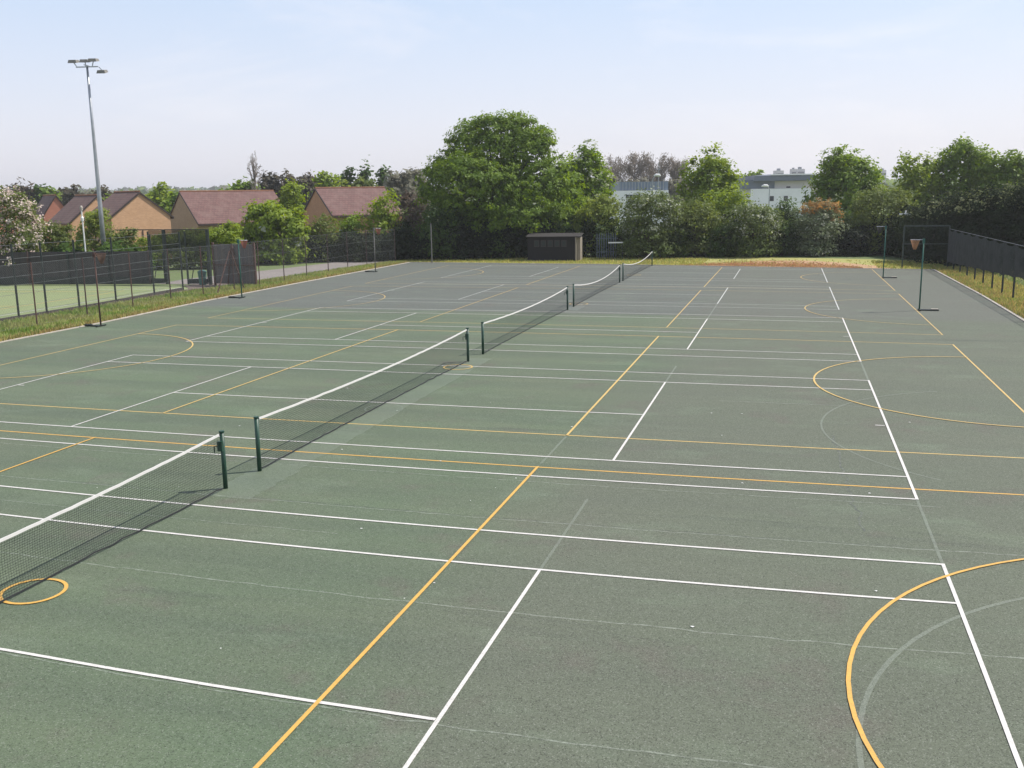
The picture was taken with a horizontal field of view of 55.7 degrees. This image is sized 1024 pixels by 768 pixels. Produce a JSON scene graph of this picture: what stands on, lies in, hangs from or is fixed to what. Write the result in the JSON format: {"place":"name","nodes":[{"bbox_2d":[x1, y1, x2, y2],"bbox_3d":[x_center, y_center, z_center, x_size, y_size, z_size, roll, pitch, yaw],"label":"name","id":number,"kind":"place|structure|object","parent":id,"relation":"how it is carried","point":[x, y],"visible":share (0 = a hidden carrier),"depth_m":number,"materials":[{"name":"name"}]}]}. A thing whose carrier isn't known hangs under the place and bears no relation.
{"place":"outdoors","nodes":[
{"label":"outdoors","id":0,"kind":"place"},
{"bbox_2d":[0,260,407,341],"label":"verge grass","id":1,"kind":"structure","parent":0,"point":[63,315],"depth_m":47.75,"materials":[{"name":"green plant"}]},
{"bbox_2d":[161,260,394,283],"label":"path","id":2,"kind":"structure","parent":0,"point":[301,269],"depth_m":72.71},
{"bbox_2d":[0,206,963,286],"bbox_3d":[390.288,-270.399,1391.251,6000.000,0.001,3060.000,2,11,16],"label":"ground","id":3,"kind":"structure","parent":0,"point":[790,255],"depth_m":75.69,"materials":[{"name":"green plant"}]},
{"bbox_2d":[0,184,52,265],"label":"blossom tree","id":4,"kind":"object","parent":3,"relation":"on","point":[10,203],"visible":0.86,"depth_m":62.53,"materials":[{"name":"white plant"}]},
{"bbox_2d":[33,194,64,246],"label":"house","id":5,"kind":"structure","parent":3,"relation":"on","point":[53,205],"depth_m":106.96,"materials":[{"name":"red brick"}]},
{"bbox_2d":[33,219,83,251],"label":"bush","id":6,"kind":"object","parent":3,"relation":"on","point":[59,235],"visible":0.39,"depth_m":66.80,"materials":[{"name":"green plant"}]},
{"bbox_2d":[57,184,85,204],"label":"tree","id":7,"kind":"object","parent":3,"relation":"on","point":[68,195],"visible":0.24,"depth_m":156.19,"materials":[{"name":"green plant"}]},
{"bbox_2d":[49,194,103,250],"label":"house","id":8,"kind":"structure","parent":3,"relation":"on","point":[69,212],"depth_m":94.17,"materials":[{"name":"tile"}]},
{"bbox_2d":[0,239,155,271],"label":"undergrowth","id":9,"kind":"object","parent":3,"relation":"on","point":[119,247],"visible":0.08,"depth_m":67.10,"materials":[{"name":"green plant"}]},
{"bbox_2d":[68,58,107,244],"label":"floodlight mast","id":10,"kind":"object","parent":3,"relation":"on","point":[100,209],"visible":0.93,"depth_m":66.96,"materials":[{"name":"metal"}]},
{"bbox_2d":[72,207,114,251],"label":"bush","id":11,"kind":"object","parent":3,"relation":"on","point":[91,222],"visible":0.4,"depth_m":70.53,"materials":[{"name":"green plant"}]},
{"bbox_2d":[0,286,187,317],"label":"turf pitch","id":12,"kind":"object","parent":3,"relation":"on","point":[54,297],"visible":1,"depth_m":54.44,"materials":[{"name":"green plant"}]},
{"bbox_2d":[0,250,151,284],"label":"board fence","id":13,"kind":"object","parent":12,"relation":"on","point":[20,262],"visible":0.84,"depth_m":61.67,"materials":[{"name":"black paint"}]},
{"bbox_2d":[106,224,143,247],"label":"bush","id":14,"kind":"object","parent":3,"relation":"on","point":[125,235],"visible":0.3,"depth_m":70.81,"materials":[{"name":"green plant"}]},
{"bbox_2d":[84,190,173,259],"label":"house","id":15,"kind":"structure","parent":3,"relation":"on","point":[138,209],"depth_m":86.25,"materials":[{"name":"brick"}]},
{"bbox_2d":[135,232,178,268],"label":"bush","id":16,"kind":"object","parent":3,"relation":"on","point":[155,239],"visible":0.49,"depth_m":74.56,"materials":[{"name":"green plant"}]},
{"bbox_2d":[145,181,173,210],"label":"tree","id":17,"kind":"object","parent":3,"relation":"on","point":[158,195],"visible":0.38,"depth_m":131.75,"materials":[{"name":"green plant"}]},
{"bbox_2d":[133,283,231,299],"bbox_3d":[-26.148,-0.823,33.318,3.900,0.001,61.000,2,11,16],"label":"pitch border","id":18,"kind":"object","parent":3,"relation":"on","point":[190,287],"visible":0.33,"depth_m":59.27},
{"bbox_2d":[0,232,183,321],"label":"pitch fence","id":19,"kind":"object","parent":18,"relation":"on","point":[12,258],"visible":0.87,"depth_m":47.49,"materials":[{"name":"black metal"}]},
{"bbox_2d":[116,229,212,284],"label":"gate","id":20,"kind":"structure","parent":18,"relation":"on","point":[209,281],"depth_m":60.39,"materials":[{"name":"metal"}]},
{"bbox_2d":[211,242,257,284],"bbox_3d":[-16.949,-7.301,59.087,3.130,2.600,0.210,3,12,21],"label":"screen fence","id":21,"kind":"object","parent":18,"relation":"on","point":[244,252],"visible":0.71,"depth_m":59.06,"materials":[{"name":"fabric"}]},
{"bbox_2d":[166,227,206,268],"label":"bush","id":22,"kind":"object","parent":3,"relation":"on","point":[191,235],"visible":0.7,"depth_m":74.56,"materials":[{"name":"green plant"}]},
{"bbox_2d":[194,220,243,264],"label":"bush","id":23,"kind":"object","parent":3,"relation":"on","point":[217,235],"visible":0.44,"depth_m":74.75,"materials":[{"name":"green plant"}]},
{"bbox_2d":[170,190,284,234],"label":"house","id":24,"kind":"structure","parent":3,"relation":"on","point":[201,209],"depth_m":99.33,"materials":[{"name":"brown tile"}]},
{"bbox_2d":[246,154,262,189],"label":"poplar","id":25,"kind":"object","parent":3,"relation":"on","point":[254,181],"visible":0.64,"depth_m":117.22,"materials":[{"name":"grey plant"}]},
{"bbox_2d":[256,170,280,196],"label":"tree","id":26,"kind":"object","parent":3,"relation":"on","point":[270,179],"visible":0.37,"depth_m":146.18,"materials":[{"name":"grey plant"}]},
{"bbox_2d":[238,198,315,264],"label":"tree","id":27,"kind":"object","parent":3,"relation":"on","point":[271,219],"visible":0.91,"depth_m":77.99,"materials":[{"name":"green plant"}]},
{"bbox_2d":[274,178,308,222],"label":"tree","id":28,"kind":"object","parent":3,"relation":"on","point":[290,192],"visible":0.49,"depth_m":101.57,"materials":[{"name":"green plant"}]},
{"bbox_2d":[287,170,316,204],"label":"tree","id":29,"kind":"object","parent":3,"relation":"on","point":[308,181],"visible":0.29,"depth_m":146.18,"materials":[{"name":"green plant"}]},
{"bbox_2d":[204,228,426,262],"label":"undergrowth","id":30,"kind":"object","parent":3,"relation":"on","point":[403,245],"visible":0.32,"depth_m":80.45,"materials":[{"name":"green plant"}]},
{"bbox_2d":[304,211,340,261],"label":"bush","id":31,"kind":"object","parent":3,"relation":"on","point":[324,226],"visible":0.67,"depth_m":80.46,"materials":[{"name":"green plant"}]},
{"bbox_2d":[307,170,341,197],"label":"tree","id":32,"kind":"object","parent":3,"relation":"on","point":[323,179],"visible":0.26,"depth_m":136.31,"materials":[{"name":"green plant"}]},
{"bbox_2d":[301,186,401,232],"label":"house","id":33,"kind":"structure","parent":3,"relation":"on","point":[338,202],"depth_m":94.56,"materials":[{"name":"brown tile"}]},
{"bbox_2d":[336,211,366,237],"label":"bush","id":34,"kind":"object","parent":3,"relation":"on","point":[352,222],"visible":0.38,"depth_m":82.51,"materials":[{"name":"green plant"}]},
{"bbox_2d":[326,231,386,261],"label":"bush","id":35,"kind":"object","parent":3,"relation":"on","point":[361,249],"visible":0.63,"depth_m":80.19,"materials":[{"name":"green plant"}]},
{"bbox_2d":[357,188,409,240],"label":"tree","id":36,"kind":"object","parent":3,"relation":"on","point":[383,218],"visible":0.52,"depth_m":82.29,"materials":[{"name":"green plant"}]},
{"bbox_2d":[379,168,417,206],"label":"tree","id":37,"kind":"object","parent":3,"relation":"on","point":[398,184],"visible":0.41,"depth_m":131.21,"materials":[{"name":"green plant"}]},
{"bbox_2d":[388,203,429,258],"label":"bush","id":38,"kind":"object","parent":3,"relation":"on","point":[406,213],"visible":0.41,"depth_m":82.23,"materials":[{"name":"green plant"}]},
{"bbox_2d":[397,189,427,227],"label":"tree","id":39,"kind":"object","parent":3,"relation":"on","point":[407,199],"visible":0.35,"depth_m":107.56,"materials":[{"name":"green plant"}]},
{"bbox_2d":[410,201,465,259],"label":"bush","id":40,"kind":"object","parent":3,"relation":"on","point":[434,215],"visible":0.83,"depth_m":80.15,"materials":[{"name":"green plant"}]},
{"bbox_2d":[437,219,502,259],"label":"bush","id":41,"kind":"object","parent":3,"relation":"on","point":[463,231],"visible":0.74,"depth_m":80.31,"materials":[{"name":"green plant"}]},
{"bbox_2d":[1,176,1021,208],"bbox_3d":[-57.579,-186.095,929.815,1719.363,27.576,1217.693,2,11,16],"label":"distant woodland","id":42,"kind":"object","parent":3,"relation":"on","point":[144,190],"visible":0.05,"depth_m":756.74,"materials":[{"name":"green plant"}]},
{"bbox_2d":[0,262,1023,342],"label":"kerb","id":43,"kind":"structure","parent":3,"relation":"on","point":[1007,310],"depth_m":56.40,"materials":[{"name":"concrete"}]},
{"bbox_2d":[0,263,1023,767],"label":"court surface","id":44,"kind":"object","parent":3,"relation":"on","point":[636,685],"visible":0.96,"depth_m":15.24,"materials":[{"name":"green asphalt"}]},
{"bbox_2d":[84,252,105,326],"bbox_3d":[-17.419,-3.944,40.516,1.320,3.080,0.600,2,11,16],"label":"netball post","id":45,"kind":"object","parent":44,"relation":"on","point":[101,258],"visible":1,"depth_m":40.35,"materials":[{"name":"metal"}]},
{"bbox_2d":[0,430,227,602],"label":"tennis net","id":46,"kind":"object","parent":44,"relation":"on","point":[220,446],"visible":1,"depth_m":14.78,"materials":[{"name":"black fabric"}]},
{"bbox_2d":[253,328,468,470],"bbox_3d":[-3.186,0.001,24.699,0.192,1.178,12.899,2,11,16],"label":"tennis net","id":47,"kind":"object","parent":44,"relation":"on","point":[258,437],"visible":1,"depth_m":22.58,"materials":[{"name":"black fabric"}]},
{"bbox_2d":[202,305,586,498],"bbox_3d":[-0.902,-0.866,31.550,1.027,0.001,30.600,2,11,16],"label":"resurfaced strip","id":48,"kind":"object","parent":44,"relation":"on","point":[253,482],"visible":0.97,"depth_m":20.93,"materials":[{"name":"asphalt"}]},
{"bbox_2d":[0,355,918,499],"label":"tennis court lines","id":49,"kind":"object","parent":44,"relation":"on","point":[893,441],"visible":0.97,"depth_m":20.85,"materials":[{"name":"white paint"}]},
{"bbox_2d":[43,435,932,549],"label":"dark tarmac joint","id":50,"kind":"object","parent":44,"relation":"on","point":[859,517],"visible":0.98,"depth_m":16.11,"materials":[{"name":"grey asphalt"}]},
{"bbox_2d":[0,325,1019,457],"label":"netball court sidelines","id":51,"kind":"object","parent":44,"relation":"on","point":[552,434],"visible":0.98,"depth_m":22.00,"materials":[{"name":"yellow paint"}]},
{"bbox_2d":[0,485,1023,767],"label":"tennis court lines","id":52,"kind":"object","parent":44,"relation":"on","point":[968,629],"visible":0.98,"depth_m":12.24,"materials":[{"name":"white paint"}]},
{"bbox_2d":[0,383,1023,767],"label":"tarmac joints","id":53,"kind":"object","parent":44,"relation":"on","point":[480,609],"visible":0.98,"depth_m":12.31,"materials":[{"name":"grey asphalt"}]},
{"bbox_2d":[0,437,1023,767],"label":"netball court lines","id":54,"kind":"object","parent":44,"relation":"on","point":[400,613],"visible":1,"depth_m":11.60,"materials":[{"name":"yellow paint"}]},
{"bbox_2d":[0,430,1023,494],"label":"netball court sidelines","id":55,"kind":"object","parent":44,"relation":"on","point":[546,467],"visible":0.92,"depth_m":18.59,"materials":[{"name":"yellow paint"}]},
{"bbox_2d":[2,325,1023,434],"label":"netball court lines","id":56,"kind":"object","parent":44,"relation":"on","point":[605,393],"visible":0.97,"depth_m":28.00,"materials":[{"name":"yellow paint"}]},
{"bbox_2d":[481,286,568,353],"bbox_3d":[0.736,-2.670,38.165,0.192,1.178,12.899,2,11,16],"label":"tennis net","id":57,"kind":"object","parent":44,"relation":"on","point":[505,329],"visible":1,"depth_m":36.01,"materials":[{"name":"black fabric"}]},
{"bbox_2d":[189,308,861,361],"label":"tennis court lines","id":58,"kind":"object","parent":44,"relation":"on","point":[857,354],"visible":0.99,"depth_m":35.98,"materials":[{"name":"white paint"}]},
{"bbox_2d":[209,286,942,334],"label":"netball court lines","id":59,"kind":"object","parent":44,"relation":"on","point":[667,326],"visible":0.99,"depth_m":44.89,"materials":[{"name":"yellow paint"}]},
{"bbox_2d":[348,282,839,309],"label":"tennis court lines","id":60,"kind":"object","parent":44,"relation":"on","point":[627,293],"visible":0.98,"depth_m":49.32,"materials":[{"name":"white paint"}]},
{"bbox_2d":[573,264,620,306],"bbox_3d":[4.590,-5.308,51.466,0.192,1.178,12.899,2,11,16],"label":"tennis net","id":61,"kind":"object","parent":44,"relation":"on","point":[596,286],"visible":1,"depth_m":50.61,"materials":[{"name":"black fabric"}]},
{"bbox_2d":[364,304,1023,767],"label":"blacked out lines","id":62,"kind":"object","parent":44,"relation":"on","point":[868,694],"visible":0.99,"depth_m":12.07,"materials":[{"name":"grey paint"}]},
{"bbox_2d":[558,139,616,221],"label":"tree","id":63,"kind":"object","parent":3,"relation":"on","point":[587,166],"visible":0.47,"depth_m":87.03,"materials":[{"name":"green plant"}]},
{"bbox_2d":[566,193,623,256],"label":"bush","id":64,"kind":"object","parent":3,"relation":"on","point":[601,210],"visible":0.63,"depth_m":81.06,"materials":[{"name":"green plant"}]},
{"bbox_2d":[586,217,622,256],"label":"bush","id":65,"kind":"object","parent":3,"relation":"on","point":[604,236],"visible":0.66,"depth_m":80.47,"materials":[{"name":"green plant"}]},
{"bbox_2d":[603,155,624,181],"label":"bare tree","id":66,"kind":"object","parent":3,"relation":"on","point":[616,169],"visible":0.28,"depth_m":200.00,"materials":[{"name":"grey plant"}]},
{"bbox_2d":[618,152,650,181],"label":"bare tree","id":67,"kind":"object","parent":3,"relation":"on","point":[639,172],"visible":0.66,"depth_m":199.80,"materials":[{"name":"grey plant"}]},
{"bbox_2d":[391,211,886,258],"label":"undergrowth","id":68,"kind":"object","parent":3,"relation":"on","point":[516,245],"visible":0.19,"depth_m":80.90,"materials":[{"name":"green plant"}]},
{"bbox_2d":[609,181,668,223],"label":"commercial building","id":69,"kind":"structure","parent":3,"relation":"on","point":[622,189],"depth_m":167.01,"materials":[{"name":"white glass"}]},
{"bbox_2d":[611,186,688,258],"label":"bush","id":70,"kind":"object","parent":3,"relation":"on","point":[644,204],"visible":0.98,"depth_m":78.11,"materials":[{"name":"green plant"}]},
{"bbox_2d":[641,152,670,181],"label":"bare tree","id":71,"kind":"object","parent":3,"relation":"on","point":[651,170],"visible":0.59,"depth_m":199.66,"materials":[{"name":"grey plant"}]},
{"bbox_2d":[396,255,944,268],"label":"grass strip","id":72,"kind":"object","parent":3,"relation":"on","point":[726,258],"depth_m":75.73,"materials":[{"name":"green plant"}]},
{"bbox_2d":[474,217,526,258],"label":"bush","id":73,"kind":"object","parent":72,"relation":"on","point":[503,245],"visible":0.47,"depth_m":80.80,"materials":[{"name":"green plant"}]},
{"bbox_2d":[412,109,592,235],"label":"tree","id":74,"kind":"object","parent":72,"relation":"on","point":[473,172],"visible":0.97,"depth_m":81.23,"materials":[{"name":"green plant"}]},
{"bbox_2d":[526,233,583,260],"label":"shed","id":75,"kind":"structure","parent":72,"relation":"on","point":[553,246],"depth_m":77.54,"materials":[{"name":"wood"}]},
{"bbox_2d":[641,223,694,257],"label":"bush","id":76,"kind":"object","parent":72,"relation":"on","point":[682,239],"visible":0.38,"depth_m":79.45,"materials":[{"name":"green plant"}]},
{"bbox_2d":[689,222,749,257],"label":"bush","id":77,"kind":"object","parent":72,"relation":"on","point":[720,250],"visible":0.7,"depth_m":78.83,"materials":[{"name":"green plant"}]},
{"bbox_2d":[681,258,889,268],"bbox_3d":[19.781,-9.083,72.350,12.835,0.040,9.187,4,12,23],"label":"fallen leaves","id":78,"kind":"object","parent":72,"relation":"on","point":[781,264],"visible":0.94,"depth_m":70.16,"materials":[{"name":"brown plant"}]},
{"bbox_2d":[901,225,950,267],"bbox_3d":[27.669,-9.183,64.846,2.930,2.830,0.080,1,11,12],"label":"end frame","id":79,"kind":"object","parent":72,"relation":"on","point":[926,232],"visible":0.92,"depth_m":64.80,"materials":[{"name":"black paint"}]},
{"bbox_2d":[664,154,689,215],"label":"bare tree","id":80,"kind":"object","parent":3,"relation":"on","point":[674,171],"visible":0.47,"depth_m":199.18,"materials":[{"name":"grey plant"}]},
{"bbox_2d":[668,196,726,256],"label":"bush","id":81,"kind":"object","parent":3,"relation":"on","point":[696,216],"visible":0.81,"depth_m":79.13,"materials":[{"name":"green plant"}]},
{"bbox_2d":[673,141,747,217],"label":"tree","id":82,"kind":"object","parent":3,"relation":"on","point":[706,172],"visible":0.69,"depth_m":89.29,"materials":[{"name":"green plant"}]},
{"bbox_2d":[699,188,753,252],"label":"bush","id":83,"kind":"object","parent":3,"relation":"on","point":[728,201],"visible":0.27,"depth_m":82.14,"materials":[{"name":"green plant"}]},
{"bbox_2d":[715,198,788,257],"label":"bush","id":84,"kind":"object","parent":3,"relation":"on","point":[753,247],"visible":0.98,"depth_m":78.18,"materials":[{"name":"green plant"}]},
{"bbox_2d":[726,174,815,217],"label":"commercial building","id":85,"kind":"structure","parent":3,"relation":"on","point":[783,186],"depth_m":186.64,"materials":[{"name":"metal"},{"name":"glass"}]},
{"bbox_2d":[760,219,806,255],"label":"bush","id":86,"kind":"object","parent":3,"relation":"on","point":[788,232],"visible":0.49,"depth_m":79.44,"materials":[{"name":"green plant"}]},
{"bbox_2d":[772,196,799,221],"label":"bush","id":87,"kind":"object","parent":3,"relation":"on","point":[787,204],"visible":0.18,"depth_m":82.41,"materials":[{"name":"green plant"}]},
{"bbox_2d":[781,197,851,255],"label":"bush","id":88,"kind":"object","parent":3,"relation":"on","point":[812,241],"visible":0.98,"depth_m":78.33,"materials":[{"name":"green plant"}]},
{"bbox_2d":[799,144,890,215],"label":"tree","id":89,"kind":"object","parent":3,"relation":"on","point":[839,176],"visible":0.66,"depth_m":86.90,"materials":[{"name":"green plant"}]},
{"bbox_2d":[824,224,875,255],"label":"bush","id":90,"kind":"object","parent":3,"relation":"on","point":[849,236],"visible":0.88,"depth_m":78.51,"materials":[{"name":"green plant"}]},
{"bbox_2d":[840,182,920,253],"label":"bush","id":91,"kind":"object","parent":3,"relation":"on","point":[875,198],"visible":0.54,"depth_m":78.81,"materials":[{"name":"green plant"}]},
{"bbox_2d":[888,147,944,213],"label":"tree","id":92,"kind":"object","parent":3,"relation":"on","point":[917,174],"visible":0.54,"depth_m":89.44,"materials":[{"name":"green plant"}]},
{"bbox_2d":[895,189,971,264],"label":"bush","id":93,"kind":"object","parent":3,"relation":"on","point":[917,216],"visible":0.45,"depth_m":69.63,"materials":[{"name":"green plant"}]},
{"bbox_2d":[868,203,1022,257],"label":"undergrowth","id":94,"kind":"object","parent":3,"relation":"on","point":[893,244],"visible":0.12,"depth_m":76.73,"materials":[{"name":"green plant"}]},
{"bbox_2d":[920,185,994,265],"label":"bush","id":95,"kind":"object","parent":3,"relation":"on","point":[956,200],"visible":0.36,"depth_m":66.45,"materials":[{"name":"green plant"}]},
{"bbox_2d":[926,132,999,200],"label":"tree","id":96,"kind":"object","parent":3,"relation":"on","point":[953,167],"visible":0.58,"depth_m":88.52,"materials":[{"name":"green plant"}]},
{"bbox_2d":[932,265,1023,318],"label":"grass verge","id":97,"kind":"object","parent":3,"relation":"on","point":[1018,284],"depth_m":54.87,"materials":[{"name":"plant"}]},
{"bbox_2d":[947,229,1023,298],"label":"windbreak fence","id":98,"kind":"object","parent":97,"relation":"on","point":[968,257],"visible":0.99,"depth_m":52.13,"materials":[{"name":"black fabric"}]},
{"bbox_2d":[956,181,1023,264],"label":"bush","id":99,"kind":"object","parent":3,"relation":"on","point":[978,211],"visible":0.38,"depth_m":63.03,"materials":[{"name":"green plant"}]},
{"bbox_2d":[967,144,1023,193],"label":"tree","id":100,"kind":"object","parent":3,"relation":"on","point":[1006,169],"visible":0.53,"depth_m":85.44,"materials":[{"name":"green plant"}]},
{"bbox_2d":[975,179,1023,270],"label":"bush","id":101,"kind":"object","parent":3,"relation":"on","point":[1014,201],"visible":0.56,"depth_m":60.87,"materials":[{"name":"green plant"}]},
{"bbox_2d":[0,0,1023,190],"label":"sky","id":102,"kind":"structure","parent":0,"point":[190,90],"materials":[{"name":"blue"}]},
{"label":"grass verge","id":103,"kind":"structure","parent":0,"visible":0},
{"bbox_2d":[0,229,395,331],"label":"chain link fence","id":104,"kind":"object","parent":103,"relation":"on","point":[169,274],"visible":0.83,"depth_m":51.14,"materials":[{"name":"black metal"}]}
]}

